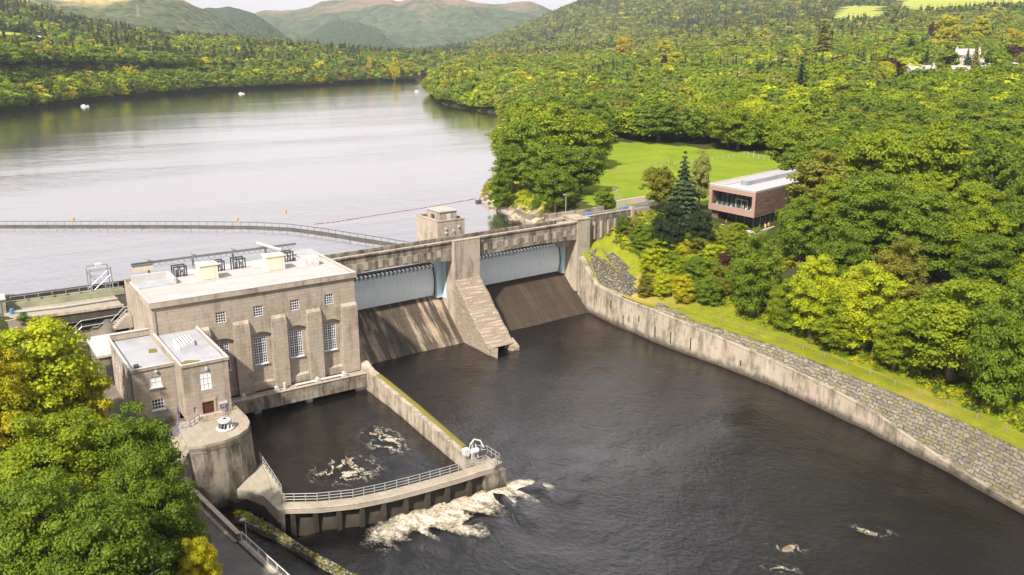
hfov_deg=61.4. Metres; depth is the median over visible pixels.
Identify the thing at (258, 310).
window
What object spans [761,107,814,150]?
broadleaf tree
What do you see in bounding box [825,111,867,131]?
broadleaf tree
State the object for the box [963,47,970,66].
conifer tree
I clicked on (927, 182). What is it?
broadleaf tree
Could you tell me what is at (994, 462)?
rubble bank
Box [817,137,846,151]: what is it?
broadleaf tree
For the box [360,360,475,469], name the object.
divider wall
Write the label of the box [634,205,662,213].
stone wall
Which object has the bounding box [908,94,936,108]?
broadleaf tree
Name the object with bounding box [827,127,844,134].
broadleaf tree
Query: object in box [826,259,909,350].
broadleaf tree
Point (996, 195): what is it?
broadleaf tree
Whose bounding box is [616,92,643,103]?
broadleaf tree
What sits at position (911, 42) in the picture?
conifer tree
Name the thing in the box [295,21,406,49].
hills
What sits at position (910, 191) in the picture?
broadleaf tree
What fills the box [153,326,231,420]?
annex
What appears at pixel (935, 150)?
broadleaf tree
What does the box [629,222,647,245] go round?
bush
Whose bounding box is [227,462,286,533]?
concrete wing wall
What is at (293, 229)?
floating walkway
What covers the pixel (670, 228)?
broadleaf tree
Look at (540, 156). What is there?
broadleaf tree
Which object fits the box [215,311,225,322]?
window
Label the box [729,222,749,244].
bush
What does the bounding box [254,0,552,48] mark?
hills
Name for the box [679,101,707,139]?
broadleaf tree
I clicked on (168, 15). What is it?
hills
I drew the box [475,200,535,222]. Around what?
floating boom
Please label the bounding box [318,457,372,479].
pool foam
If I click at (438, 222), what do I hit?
valve tower
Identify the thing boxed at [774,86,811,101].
broadleaf tree
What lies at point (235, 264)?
cooling unit
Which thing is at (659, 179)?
broadleaf tree
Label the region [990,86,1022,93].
broadleaf tree
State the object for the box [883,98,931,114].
broadleaf tree
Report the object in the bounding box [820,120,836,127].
broadleaf tree
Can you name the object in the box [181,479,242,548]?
parapet wall
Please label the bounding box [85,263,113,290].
gantry
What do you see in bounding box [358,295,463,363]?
spillway
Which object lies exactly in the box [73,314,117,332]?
stairs
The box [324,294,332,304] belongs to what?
window
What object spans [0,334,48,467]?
broadleaf tree
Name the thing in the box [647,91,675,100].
broadleaf tree
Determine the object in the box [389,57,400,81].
broadleaf tree
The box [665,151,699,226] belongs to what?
conifer tree
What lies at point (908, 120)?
broadleaf tree
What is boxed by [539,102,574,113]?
broadleaf tree
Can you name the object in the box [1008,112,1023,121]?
broadleaf tree
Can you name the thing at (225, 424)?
turbine runner
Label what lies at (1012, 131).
broadleaf tree
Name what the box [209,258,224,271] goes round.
cooling unit
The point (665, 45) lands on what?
broadleaf tree
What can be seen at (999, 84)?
broadleaf tree
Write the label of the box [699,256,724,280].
bush
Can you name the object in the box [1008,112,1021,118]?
broadleaf tree
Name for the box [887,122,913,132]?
broadleaf tree
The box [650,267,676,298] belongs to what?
bush
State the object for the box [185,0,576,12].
sky
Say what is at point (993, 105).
broadleaf tree
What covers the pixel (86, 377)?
broadleaf tree
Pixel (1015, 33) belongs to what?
broadleaf tree
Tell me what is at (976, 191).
broadleaf tree
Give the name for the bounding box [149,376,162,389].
window
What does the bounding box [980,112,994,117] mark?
broadleaf tree
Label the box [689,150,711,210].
broadleaf tree
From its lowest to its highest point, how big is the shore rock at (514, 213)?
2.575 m
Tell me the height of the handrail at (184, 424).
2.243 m
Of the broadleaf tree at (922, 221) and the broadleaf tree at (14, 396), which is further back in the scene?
the broadleaf tree at (922, 221)
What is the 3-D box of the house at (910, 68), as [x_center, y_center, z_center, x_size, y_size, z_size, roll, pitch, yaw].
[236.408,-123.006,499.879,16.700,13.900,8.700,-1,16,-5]
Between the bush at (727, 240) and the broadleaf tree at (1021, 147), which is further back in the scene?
the broadleaf tree at (1021, 147)
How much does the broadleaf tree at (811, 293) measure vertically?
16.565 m
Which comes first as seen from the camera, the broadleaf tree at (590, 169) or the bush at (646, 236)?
the bush at (646, 236)
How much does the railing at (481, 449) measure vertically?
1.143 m
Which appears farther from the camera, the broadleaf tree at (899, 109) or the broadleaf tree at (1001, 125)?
the broadleaf tree at (899, 109)
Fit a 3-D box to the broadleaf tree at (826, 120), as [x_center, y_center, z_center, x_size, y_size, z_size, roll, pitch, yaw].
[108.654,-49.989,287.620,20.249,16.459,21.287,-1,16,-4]
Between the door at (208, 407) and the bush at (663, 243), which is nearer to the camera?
the door at (208, 407)
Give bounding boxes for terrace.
[160,401,256,508]
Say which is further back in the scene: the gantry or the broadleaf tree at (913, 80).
the broadleaf tree at (913, 80)
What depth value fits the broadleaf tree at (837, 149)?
228.08 m
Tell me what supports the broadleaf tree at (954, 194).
on the ground
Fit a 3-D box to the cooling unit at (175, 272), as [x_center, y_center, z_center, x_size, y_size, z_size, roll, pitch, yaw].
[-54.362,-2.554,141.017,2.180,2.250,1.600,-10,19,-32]
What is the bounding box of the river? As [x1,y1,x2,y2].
[180,313,1023,574]
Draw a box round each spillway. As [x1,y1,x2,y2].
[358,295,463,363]
[485,271,588,331]
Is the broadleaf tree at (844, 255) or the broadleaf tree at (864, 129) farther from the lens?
the broadleaf tree at (864, 129)
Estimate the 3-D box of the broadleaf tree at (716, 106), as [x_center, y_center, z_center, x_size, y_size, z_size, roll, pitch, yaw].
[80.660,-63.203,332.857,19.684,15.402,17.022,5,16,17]
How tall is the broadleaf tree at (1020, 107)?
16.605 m
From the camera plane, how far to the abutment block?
195.99 m
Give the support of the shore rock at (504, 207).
on the ground
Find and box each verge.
[587,240,679,308]
[668,306,1023,449]
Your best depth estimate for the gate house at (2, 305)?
141.22 m
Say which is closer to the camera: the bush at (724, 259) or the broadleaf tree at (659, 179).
the bush at (724, 259)
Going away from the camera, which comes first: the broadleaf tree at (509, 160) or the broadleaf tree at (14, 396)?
the broadleaf tree at (14, 396)
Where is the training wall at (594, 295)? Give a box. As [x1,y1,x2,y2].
[578,256,623,322]
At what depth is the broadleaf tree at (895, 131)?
245.76 m
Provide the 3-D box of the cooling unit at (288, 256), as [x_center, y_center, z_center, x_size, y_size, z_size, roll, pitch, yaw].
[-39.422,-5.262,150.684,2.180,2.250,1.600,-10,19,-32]
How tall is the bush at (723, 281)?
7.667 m
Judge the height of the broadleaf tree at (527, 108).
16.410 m
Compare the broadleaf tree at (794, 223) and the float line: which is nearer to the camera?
the broadleaf tree at (794, 223)
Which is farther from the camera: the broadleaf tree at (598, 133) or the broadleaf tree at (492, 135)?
the broadleaf tree at (492, 135)
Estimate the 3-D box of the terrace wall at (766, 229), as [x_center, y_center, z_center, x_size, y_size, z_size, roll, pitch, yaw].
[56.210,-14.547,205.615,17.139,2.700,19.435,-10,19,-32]
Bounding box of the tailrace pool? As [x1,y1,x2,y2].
[245,389,461,501]
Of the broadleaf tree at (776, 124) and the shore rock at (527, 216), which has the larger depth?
the broadleaf tree at (776, 124)
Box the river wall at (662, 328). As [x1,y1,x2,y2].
[610,293,1023,514]
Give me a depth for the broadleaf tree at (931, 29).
760.82 m
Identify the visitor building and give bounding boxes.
[708,169,804,227]
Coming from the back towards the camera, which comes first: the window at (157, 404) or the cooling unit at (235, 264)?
the cooling unit at (235, 264)
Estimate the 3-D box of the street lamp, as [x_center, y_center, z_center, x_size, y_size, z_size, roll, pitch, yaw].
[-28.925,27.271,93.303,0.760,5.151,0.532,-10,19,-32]
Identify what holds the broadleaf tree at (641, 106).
on the ground
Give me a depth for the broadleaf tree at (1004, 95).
319.27 m
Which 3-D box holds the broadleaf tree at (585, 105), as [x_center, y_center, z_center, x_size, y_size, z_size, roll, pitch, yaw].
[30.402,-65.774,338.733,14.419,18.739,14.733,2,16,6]
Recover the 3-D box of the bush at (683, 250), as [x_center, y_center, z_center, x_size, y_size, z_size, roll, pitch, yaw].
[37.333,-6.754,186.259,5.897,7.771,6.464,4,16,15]
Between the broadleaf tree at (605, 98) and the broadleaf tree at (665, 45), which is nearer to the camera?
the broadleaf tree at (605, 98)
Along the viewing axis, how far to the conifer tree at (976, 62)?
495.22 m
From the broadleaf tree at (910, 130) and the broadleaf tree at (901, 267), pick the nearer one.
the broadleaf tree at (901, 267)
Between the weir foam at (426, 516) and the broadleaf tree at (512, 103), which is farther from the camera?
the broadleaf tree at (512, 103)
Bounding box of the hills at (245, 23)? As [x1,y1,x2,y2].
[203,6,289,39]
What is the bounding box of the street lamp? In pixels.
[239,518,246,541]
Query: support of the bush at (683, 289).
on the ground
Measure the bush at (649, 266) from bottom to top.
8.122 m
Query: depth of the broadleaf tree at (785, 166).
236.28 m
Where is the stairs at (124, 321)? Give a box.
[111,306,132,329]
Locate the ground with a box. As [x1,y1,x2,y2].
[0,0,1023,554]
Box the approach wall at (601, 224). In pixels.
[581,206,634,242]
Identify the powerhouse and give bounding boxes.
[124,249,360,395]
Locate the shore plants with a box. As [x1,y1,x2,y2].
[481,179,574,216]
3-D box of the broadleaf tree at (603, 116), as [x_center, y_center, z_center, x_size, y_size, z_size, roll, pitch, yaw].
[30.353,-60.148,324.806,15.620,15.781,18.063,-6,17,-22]
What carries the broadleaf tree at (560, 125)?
on the ground
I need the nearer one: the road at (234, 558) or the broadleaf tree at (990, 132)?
the road at (234, 558)
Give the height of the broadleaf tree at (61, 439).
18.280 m
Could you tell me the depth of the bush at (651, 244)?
187.12 m
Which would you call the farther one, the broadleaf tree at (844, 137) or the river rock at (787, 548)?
the broadleaf tree at (844, 137)
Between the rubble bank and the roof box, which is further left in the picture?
the roof box
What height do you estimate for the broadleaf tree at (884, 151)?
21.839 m
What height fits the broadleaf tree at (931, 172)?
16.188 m
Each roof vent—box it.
[194,260,218,280]
[261,251,284,271]
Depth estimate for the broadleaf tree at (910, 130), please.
246.88 m
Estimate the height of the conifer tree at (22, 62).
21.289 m
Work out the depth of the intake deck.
145.53 m
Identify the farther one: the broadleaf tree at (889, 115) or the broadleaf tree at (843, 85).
the broadleaf tree at (843, 85)
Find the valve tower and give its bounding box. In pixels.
[416,206,464,240]
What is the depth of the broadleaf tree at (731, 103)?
329.76 m
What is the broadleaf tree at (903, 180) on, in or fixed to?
on the ground
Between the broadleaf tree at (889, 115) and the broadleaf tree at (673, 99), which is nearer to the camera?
the broadleaf tree at (889, 115)
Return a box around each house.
[0,293,5,315]
[904,63,936,72]
[949,63,990,70]
[955,46,980,64]
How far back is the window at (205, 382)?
116.23 m
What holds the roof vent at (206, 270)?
on the powerhouse
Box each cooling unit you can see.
[170,263,187,276]
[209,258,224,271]
[230,256,245,269]
[278,250,293,261]
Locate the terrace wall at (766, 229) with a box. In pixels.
[721,224,774,235]
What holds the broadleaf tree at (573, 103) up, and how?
on the ground
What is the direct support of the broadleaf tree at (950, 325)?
on the ground
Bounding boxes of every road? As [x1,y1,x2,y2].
[113,397,271,574]
[581,201,701,215]
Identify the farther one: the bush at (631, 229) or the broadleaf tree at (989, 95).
the broadleaf tree at (989, 95)
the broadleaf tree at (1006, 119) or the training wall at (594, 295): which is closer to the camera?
the training wall at (594, 295)
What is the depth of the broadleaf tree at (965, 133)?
249.71 m
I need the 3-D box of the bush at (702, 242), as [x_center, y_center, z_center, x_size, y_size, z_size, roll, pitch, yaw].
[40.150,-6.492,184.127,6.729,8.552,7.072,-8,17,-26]
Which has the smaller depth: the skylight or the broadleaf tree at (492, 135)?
the skylight
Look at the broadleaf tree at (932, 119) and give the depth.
279.45 m
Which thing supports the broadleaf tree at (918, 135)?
on the ground
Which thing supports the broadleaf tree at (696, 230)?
on the ground
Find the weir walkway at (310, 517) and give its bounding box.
[282,454,505,536]
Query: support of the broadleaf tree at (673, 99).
on the ground
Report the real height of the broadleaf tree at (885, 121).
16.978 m
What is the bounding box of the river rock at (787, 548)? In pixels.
[782,545,794,551]
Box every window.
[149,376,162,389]
[151,398,165,411]
[198,371,211,390]
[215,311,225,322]
[218,343,231,370]
[253,305,262,316]
[253,336,268,365]
[289,330,304,358]
[290,299,298,310]
[323,324,337,351]
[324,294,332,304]
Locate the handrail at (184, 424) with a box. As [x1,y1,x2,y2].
[174,407,199,436]
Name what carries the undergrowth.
on the ground
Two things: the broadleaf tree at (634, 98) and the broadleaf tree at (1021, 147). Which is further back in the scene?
the broadleaf tree at (634, 98)
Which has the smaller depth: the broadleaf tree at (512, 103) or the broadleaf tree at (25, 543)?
the broadleaf tree at (25, 543)
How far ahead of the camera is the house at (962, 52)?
556.62 m
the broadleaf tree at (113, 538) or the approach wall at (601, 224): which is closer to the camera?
the broadleaf tree at (113, 538)
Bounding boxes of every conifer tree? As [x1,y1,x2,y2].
[15,38,28,66]
[554,77,559,94]
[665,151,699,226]
[793,56,806,87]
[810,17,833,54]
[860,47,865,62]
[904,37,915,50]
[926,45,929,62]
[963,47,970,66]
[969,39,980,68]
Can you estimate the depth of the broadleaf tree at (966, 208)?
173.61 m
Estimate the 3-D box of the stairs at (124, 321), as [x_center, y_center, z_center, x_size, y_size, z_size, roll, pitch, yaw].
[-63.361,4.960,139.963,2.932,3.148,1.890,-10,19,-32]
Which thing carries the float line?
on the lake
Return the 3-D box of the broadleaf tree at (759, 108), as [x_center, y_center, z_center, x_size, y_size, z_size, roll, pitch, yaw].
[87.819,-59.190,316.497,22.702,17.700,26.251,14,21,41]
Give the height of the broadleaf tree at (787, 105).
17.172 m
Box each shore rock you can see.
[478,195,488,199]
[497,204,508,210]
[508,210,524,216]
[520,214,534,220]
[530,217,543,223]
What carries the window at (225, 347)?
in the powerhouse
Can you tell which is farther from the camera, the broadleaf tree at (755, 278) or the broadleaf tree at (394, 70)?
the broadleaf tree at (394, 70)
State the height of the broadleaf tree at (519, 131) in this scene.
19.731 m
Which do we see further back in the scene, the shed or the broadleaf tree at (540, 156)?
the broadleaf tree at (540, 156)
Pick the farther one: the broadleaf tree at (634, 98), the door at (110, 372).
the broadleaf tree at (634, 98)
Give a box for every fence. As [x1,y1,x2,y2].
[240,531,289,574]
[618,151,754,169]
[701,313,1022,433]
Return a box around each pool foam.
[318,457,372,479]
[370,431,402,450]
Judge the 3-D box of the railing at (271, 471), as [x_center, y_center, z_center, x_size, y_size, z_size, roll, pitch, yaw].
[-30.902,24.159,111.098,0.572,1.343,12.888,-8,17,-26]
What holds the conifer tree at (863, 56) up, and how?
on the ground
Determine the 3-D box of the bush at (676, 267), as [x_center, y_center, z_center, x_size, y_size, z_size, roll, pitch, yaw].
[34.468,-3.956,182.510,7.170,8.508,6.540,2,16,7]
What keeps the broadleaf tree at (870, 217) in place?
on the ground
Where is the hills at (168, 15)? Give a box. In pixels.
[18,0,243,36]
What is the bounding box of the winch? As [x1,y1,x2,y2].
[462,439,483,458]
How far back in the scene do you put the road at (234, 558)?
90.56 m
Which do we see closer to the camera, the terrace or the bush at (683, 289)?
the terrace
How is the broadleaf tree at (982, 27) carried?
on the ground
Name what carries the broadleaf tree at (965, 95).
on the ground
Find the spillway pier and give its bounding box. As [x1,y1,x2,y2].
[441,236,518,357]
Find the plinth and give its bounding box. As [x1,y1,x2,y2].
[239,540,282,574]
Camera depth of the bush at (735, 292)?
168.19 m
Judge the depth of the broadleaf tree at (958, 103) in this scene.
310.94 m
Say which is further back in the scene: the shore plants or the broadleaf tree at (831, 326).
the shore plants
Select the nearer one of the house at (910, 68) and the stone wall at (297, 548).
the stone wall at (297, 548)
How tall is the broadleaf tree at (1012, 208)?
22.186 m
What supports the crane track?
on the intake deck
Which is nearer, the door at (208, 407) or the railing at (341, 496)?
the railing at (341, 496)
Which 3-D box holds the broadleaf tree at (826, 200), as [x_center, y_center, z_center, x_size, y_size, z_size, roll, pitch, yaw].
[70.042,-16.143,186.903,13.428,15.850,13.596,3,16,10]
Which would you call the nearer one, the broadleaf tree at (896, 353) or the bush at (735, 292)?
the broadleaf tree at (896, 353)
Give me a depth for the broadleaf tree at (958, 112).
290.96 m
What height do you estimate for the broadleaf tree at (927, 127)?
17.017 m
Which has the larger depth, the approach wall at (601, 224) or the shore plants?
the shore plants
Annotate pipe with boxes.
[17,297,117,312]
[295,373,347,385]
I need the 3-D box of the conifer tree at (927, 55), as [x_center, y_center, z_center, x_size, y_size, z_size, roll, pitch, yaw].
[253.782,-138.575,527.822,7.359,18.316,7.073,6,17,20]
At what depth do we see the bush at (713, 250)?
179.91 m
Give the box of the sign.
[219,401,227,407]
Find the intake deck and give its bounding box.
[4,280,129,330]
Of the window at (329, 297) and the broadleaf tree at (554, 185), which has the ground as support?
the broadleaf tree at (554, 185)
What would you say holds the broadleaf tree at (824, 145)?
on the ground
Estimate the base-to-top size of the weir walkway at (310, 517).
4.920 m
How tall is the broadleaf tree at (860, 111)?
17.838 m
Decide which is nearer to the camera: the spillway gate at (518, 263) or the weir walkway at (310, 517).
the weir walkway at (310, 517)
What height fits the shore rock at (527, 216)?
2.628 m
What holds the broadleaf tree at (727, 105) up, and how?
on the ground
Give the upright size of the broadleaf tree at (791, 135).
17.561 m
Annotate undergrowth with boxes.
[605,208,1023,432]
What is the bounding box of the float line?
[314,198,475,223]
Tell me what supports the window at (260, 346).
in the powerhouse
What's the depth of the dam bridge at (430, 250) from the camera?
171.10 m
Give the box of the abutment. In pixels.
[562,214,590,293]
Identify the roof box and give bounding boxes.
[300,255,318,265]
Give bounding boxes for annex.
[108,328,179,423]
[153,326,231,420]
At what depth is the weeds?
105.15 m
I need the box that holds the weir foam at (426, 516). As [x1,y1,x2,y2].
[373,480,545,539]
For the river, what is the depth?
116.29 m
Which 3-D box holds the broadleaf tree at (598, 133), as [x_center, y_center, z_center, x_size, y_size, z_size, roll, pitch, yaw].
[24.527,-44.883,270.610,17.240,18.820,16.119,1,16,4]
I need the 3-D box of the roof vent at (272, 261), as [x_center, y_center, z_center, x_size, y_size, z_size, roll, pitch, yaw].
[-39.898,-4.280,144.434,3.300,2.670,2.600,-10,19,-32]
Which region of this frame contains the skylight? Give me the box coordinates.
[173,334,194,349]
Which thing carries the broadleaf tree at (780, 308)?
on the ground
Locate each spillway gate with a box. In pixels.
[354,261,446,309]
[480,242,565,284]
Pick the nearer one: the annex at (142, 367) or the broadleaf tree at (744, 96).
the annex at (142, 367)
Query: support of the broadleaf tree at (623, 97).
on the ground
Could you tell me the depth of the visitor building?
201.76 m
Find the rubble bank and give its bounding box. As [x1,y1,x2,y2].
[653,302,1023,504]
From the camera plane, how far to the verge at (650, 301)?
179.15 m
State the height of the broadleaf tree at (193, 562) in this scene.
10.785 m
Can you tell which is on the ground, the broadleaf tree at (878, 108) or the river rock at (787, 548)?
the broadleaf tree at (878, 108)
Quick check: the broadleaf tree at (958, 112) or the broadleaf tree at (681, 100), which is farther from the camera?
the broadleaf tree at (681, 100)
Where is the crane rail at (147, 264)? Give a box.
[130,242,295,272]
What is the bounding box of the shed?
[87,329,135,384]
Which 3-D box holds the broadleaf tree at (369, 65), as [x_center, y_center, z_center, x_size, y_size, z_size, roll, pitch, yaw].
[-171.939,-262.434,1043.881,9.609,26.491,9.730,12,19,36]
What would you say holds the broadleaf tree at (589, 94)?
on the ground
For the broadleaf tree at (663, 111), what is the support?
on the ground
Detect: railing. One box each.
[259,452,281,501]
[281,456,483,502]
[475,445,499,466]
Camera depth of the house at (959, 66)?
497.37 m
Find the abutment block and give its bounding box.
[544,206,611,247]
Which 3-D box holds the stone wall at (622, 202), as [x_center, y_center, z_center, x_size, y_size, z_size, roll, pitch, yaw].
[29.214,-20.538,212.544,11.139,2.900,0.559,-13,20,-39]
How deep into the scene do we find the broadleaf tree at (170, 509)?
77.94 m
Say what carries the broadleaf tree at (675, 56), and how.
on the ground
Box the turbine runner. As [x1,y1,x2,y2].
[216,417,234,431]
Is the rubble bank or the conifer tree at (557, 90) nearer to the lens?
the rubble bank
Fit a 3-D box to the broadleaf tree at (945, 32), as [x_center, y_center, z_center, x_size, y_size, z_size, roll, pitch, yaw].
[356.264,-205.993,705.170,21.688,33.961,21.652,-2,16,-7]
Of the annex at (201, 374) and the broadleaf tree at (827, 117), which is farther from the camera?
the broadleaf tree at (827, 117)
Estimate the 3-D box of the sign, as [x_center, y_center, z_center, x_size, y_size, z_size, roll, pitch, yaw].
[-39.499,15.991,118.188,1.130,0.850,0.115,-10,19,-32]
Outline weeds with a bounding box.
[233,510,356,574]
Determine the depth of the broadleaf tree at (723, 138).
310.61 m
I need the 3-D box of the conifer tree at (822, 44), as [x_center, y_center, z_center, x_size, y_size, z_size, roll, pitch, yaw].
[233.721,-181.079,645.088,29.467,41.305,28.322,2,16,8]
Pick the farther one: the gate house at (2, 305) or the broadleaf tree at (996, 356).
the gate house at (2, 305)
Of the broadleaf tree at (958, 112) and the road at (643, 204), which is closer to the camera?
the road at (643, 204)
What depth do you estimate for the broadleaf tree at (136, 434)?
85.93 m
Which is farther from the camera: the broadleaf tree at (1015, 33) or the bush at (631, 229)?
the broadleaf tree at (1015, 33)
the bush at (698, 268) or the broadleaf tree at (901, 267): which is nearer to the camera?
the broadleaf tree at (901, 267)
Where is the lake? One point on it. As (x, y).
(308, 156)
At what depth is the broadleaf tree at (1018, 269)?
147.55 m
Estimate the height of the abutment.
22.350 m
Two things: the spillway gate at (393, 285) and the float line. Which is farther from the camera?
the float line
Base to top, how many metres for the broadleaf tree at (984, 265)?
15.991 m
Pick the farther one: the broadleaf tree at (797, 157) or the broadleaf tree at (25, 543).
the broadleaf tree at (797, 157)
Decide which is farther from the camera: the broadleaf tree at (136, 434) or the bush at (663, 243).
the bush at (663, 243)
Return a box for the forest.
[0,0,1023,148]
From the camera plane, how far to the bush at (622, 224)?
195.37 m
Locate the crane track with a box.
[5,282,124,309]
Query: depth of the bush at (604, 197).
207.69 m
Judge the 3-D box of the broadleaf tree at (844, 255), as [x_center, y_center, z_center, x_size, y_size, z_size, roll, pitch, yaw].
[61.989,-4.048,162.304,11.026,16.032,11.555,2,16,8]
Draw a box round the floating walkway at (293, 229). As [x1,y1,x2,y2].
[0,221,406,244]
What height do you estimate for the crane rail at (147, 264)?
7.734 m
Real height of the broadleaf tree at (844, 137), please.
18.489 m
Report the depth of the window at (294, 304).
138.06 m
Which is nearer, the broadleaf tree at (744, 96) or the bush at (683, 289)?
the bush at (683, 289)
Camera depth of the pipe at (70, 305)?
144.48 m
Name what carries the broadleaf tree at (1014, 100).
on the ground
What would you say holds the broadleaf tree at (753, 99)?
on the ground
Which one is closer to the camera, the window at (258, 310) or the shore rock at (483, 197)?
the window at (258, 310)
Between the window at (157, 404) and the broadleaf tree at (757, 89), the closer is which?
the window at (157, 404)
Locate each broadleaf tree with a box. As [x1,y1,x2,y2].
[0,315,111,450]
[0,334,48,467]
[0,405,125,528]
[0,462,97,574]
[15,312,39,324]
[36,491,178,574]
[44,358,113,451]
[59,323,80,352]
[85,401,192,496]
[97,447,211,574]
[176,535,223,574]
[366,59,373,79]
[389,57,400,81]
[485,123,511,156]
[489,143,530,193]
[494,118,554,153]
[501,99,524,123]
[516,101,547,116]
[517,136,566,185]
[521,103,590,152]
[532,166,578,212]
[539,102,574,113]
[547,146,609,194]
[563,98,580,108]
[572,114,617,156]
[576,92,599,102]
[576,106,614,129]
[577,96,606,110]
[578,95,616,103]
[608,94,637,129]
[615,36,633,53]
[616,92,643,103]
[621,98,657,139]
[634,100,680,141]
[638,165,677,208]
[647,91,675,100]
[650,201,685,253]
[656,39,674,52]
[658,97,684,137]
[660,55,667,62]
[662,97,687,104]
[664,52,684,63]
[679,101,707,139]
[683,211,715,249]
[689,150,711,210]
[703,103,734,140]
[704,107,765,149]
[706,120,739,147]
[707,103,722,110]
[722,97,738,105]
[724,226,786,316]
[728,79,756,90]
[729,102,781,145]
[731,89,763,99]
[735,86,768,95]
[740,94,767,105]
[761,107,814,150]
[763,113,812,142]
[764,122,830,167]
[765,278,802,329]
[766,102,806,114]
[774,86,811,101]
[775,194,831,264]
[779,140,816,170]
[783,141,821,169]
[785,149,853,222]
[786,254,838,337]
[803,90,829,117]
[807,141,842,160]
[812,175,860,237]
[812,298,872,348]
[813,225,874,290]
[815,112,847,129]
[816,116,834,126]
[817,122,863,148]
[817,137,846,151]
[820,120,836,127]
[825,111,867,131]
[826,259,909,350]
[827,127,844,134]
[829,82,866,92]
[829,113,866,124]
[829,169,905,258]
[830,147,851,161]
[831,86,874,101]
[836,105,864,117]
[839,117,883,133]
[842,129,912,179]
[849,126,876,140]
[850,109,873,124]
[862,173,909,206]
[863,110,895,128]
[866,100,897,112]
[867,119,888,129]
[869,110,905,124]
[869,235,930,312]
[872,306,924,371]
[878,129,899,134]
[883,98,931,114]
[885,278,1023,380]
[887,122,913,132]
[887,133,919,145]
[889,187,918,232]
[890,188,959,276]
[894,111,923,128]
[896,127,927,139]
[897,118,970,191]
[900,91,926,98]
[900,107,937,126]
[900,174,954,210]
[903,96,937,104]
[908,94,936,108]
[908,169,947,192]
[909,77,941,88]
[913,124,954,133]
[913,130,947,139]
[919,181,961,211]
[921,113,959,128]
[927,22,938,35]
[928,101,965,119]
[932,14,964,40]
[943,91,985,101]
[944,97,980,110]
[944,201,1018,276]
[946,119,1017,136]
[947,203,986,252]
[950,232,1017,305]
[952,124,981,139]
[953,133,1023,205]
[953,180,999,211]
[956,109,983,120]
[956,112,999,126]
[959,131,999,151]
[959,144,974,156]
[962,78,990,93]
[962,100,991,116]
[962,278,1023,410]
[967,99,1016,111]
[968,17,992,36]
[971,129,1011,144]
[977,81,1012,92]
[980,88,1007,100]
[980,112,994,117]
[982,187,1023,215]
[983,110,1017,121]
[986,121,1019,136]
[989,91,1016,102]
[989,179,1023,268]
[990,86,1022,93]
[998,142,1023,154]
[999,92,1023,109]
[999,118,1023,126]
[999,254,1023,312]
[1000,122,1023,142]
[1005,28,1022,40]
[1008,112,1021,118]
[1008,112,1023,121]
[1012,129,1023,142]
[1012,133,1023,153]
[1014,105,1023,118]
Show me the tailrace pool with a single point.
(299, 446)
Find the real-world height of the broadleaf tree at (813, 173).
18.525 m
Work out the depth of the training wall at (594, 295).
189.30 m
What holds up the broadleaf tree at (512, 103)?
on the ground
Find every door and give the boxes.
[106,365,114,384]
[202,401,214,413]
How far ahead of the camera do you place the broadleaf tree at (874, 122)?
266.67 m
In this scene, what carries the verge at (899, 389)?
on the ground
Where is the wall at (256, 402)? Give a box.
[231,370,366,414]
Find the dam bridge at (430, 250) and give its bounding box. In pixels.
[324,219,576,273]
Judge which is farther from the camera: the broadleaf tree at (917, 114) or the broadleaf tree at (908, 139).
the broadleaf tree at (917, 114)
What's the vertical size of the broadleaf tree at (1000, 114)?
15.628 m
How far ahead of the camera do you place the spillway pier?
171.34 m
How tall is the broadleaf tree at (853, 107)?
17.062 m
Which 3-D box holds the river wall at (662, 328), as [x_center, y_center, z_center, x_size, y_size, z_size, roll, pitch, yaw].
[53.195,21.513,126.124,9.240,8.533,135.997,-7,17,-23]
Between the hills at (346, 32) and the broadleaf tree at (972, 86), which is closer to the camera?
the broadleaf tree at (972, 86)
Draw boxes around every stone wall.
[234,511,354,574]
[615,196,645,207]
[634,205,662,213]
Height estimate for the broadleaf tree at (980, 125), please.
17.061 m
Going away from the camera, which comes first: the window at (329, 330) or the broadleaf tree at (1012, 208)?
the window at (329, 330)
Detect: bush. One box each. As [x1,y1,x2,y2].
[487,170,511,207]
[530,197,541,208]
[593,187,615,209]
[615,215,632,235]
[627,218,644,238]
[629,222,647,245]
[632,227,656,254]
[635,274,655,297]
[636,248,664,277]
[641,241,665,263]
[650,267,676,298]
[652,237,677,259]
[658,249,687,281]
[671,273,696,302]
[674,239,697,258]
[678,231,700,249]
[682,255,713,285]
[683,253,701,272]
[687,237,711,257]
[694,275,724,304]
[697,244,726,268]
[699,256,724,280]
[702,227,720,244]
[711,265,733,296]
[715,248,735,276]
[716,224,741,253]
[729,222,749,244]
[730,283,751,303]
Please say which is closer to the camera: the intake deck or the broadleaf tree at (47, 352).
the broadleaf tree at (47, 352)
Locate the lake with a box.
[0,76,529,323]
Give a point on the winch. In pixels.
(466, 451)
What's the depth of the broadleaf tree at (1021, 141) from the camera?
228.71 m
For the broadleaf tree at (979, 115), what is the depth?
281.28 m
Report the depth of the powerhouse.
137.56 m
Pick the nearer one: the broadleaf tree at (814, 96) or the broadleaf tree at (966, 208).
the broadleaf tree at (966, 208)
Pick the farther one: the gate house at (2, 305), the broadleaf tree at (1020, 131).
the broadleaf tree at (1020, 131)
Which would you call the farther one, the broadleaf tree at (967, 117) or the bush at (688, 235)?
the broadleaf tree at (967, 117)

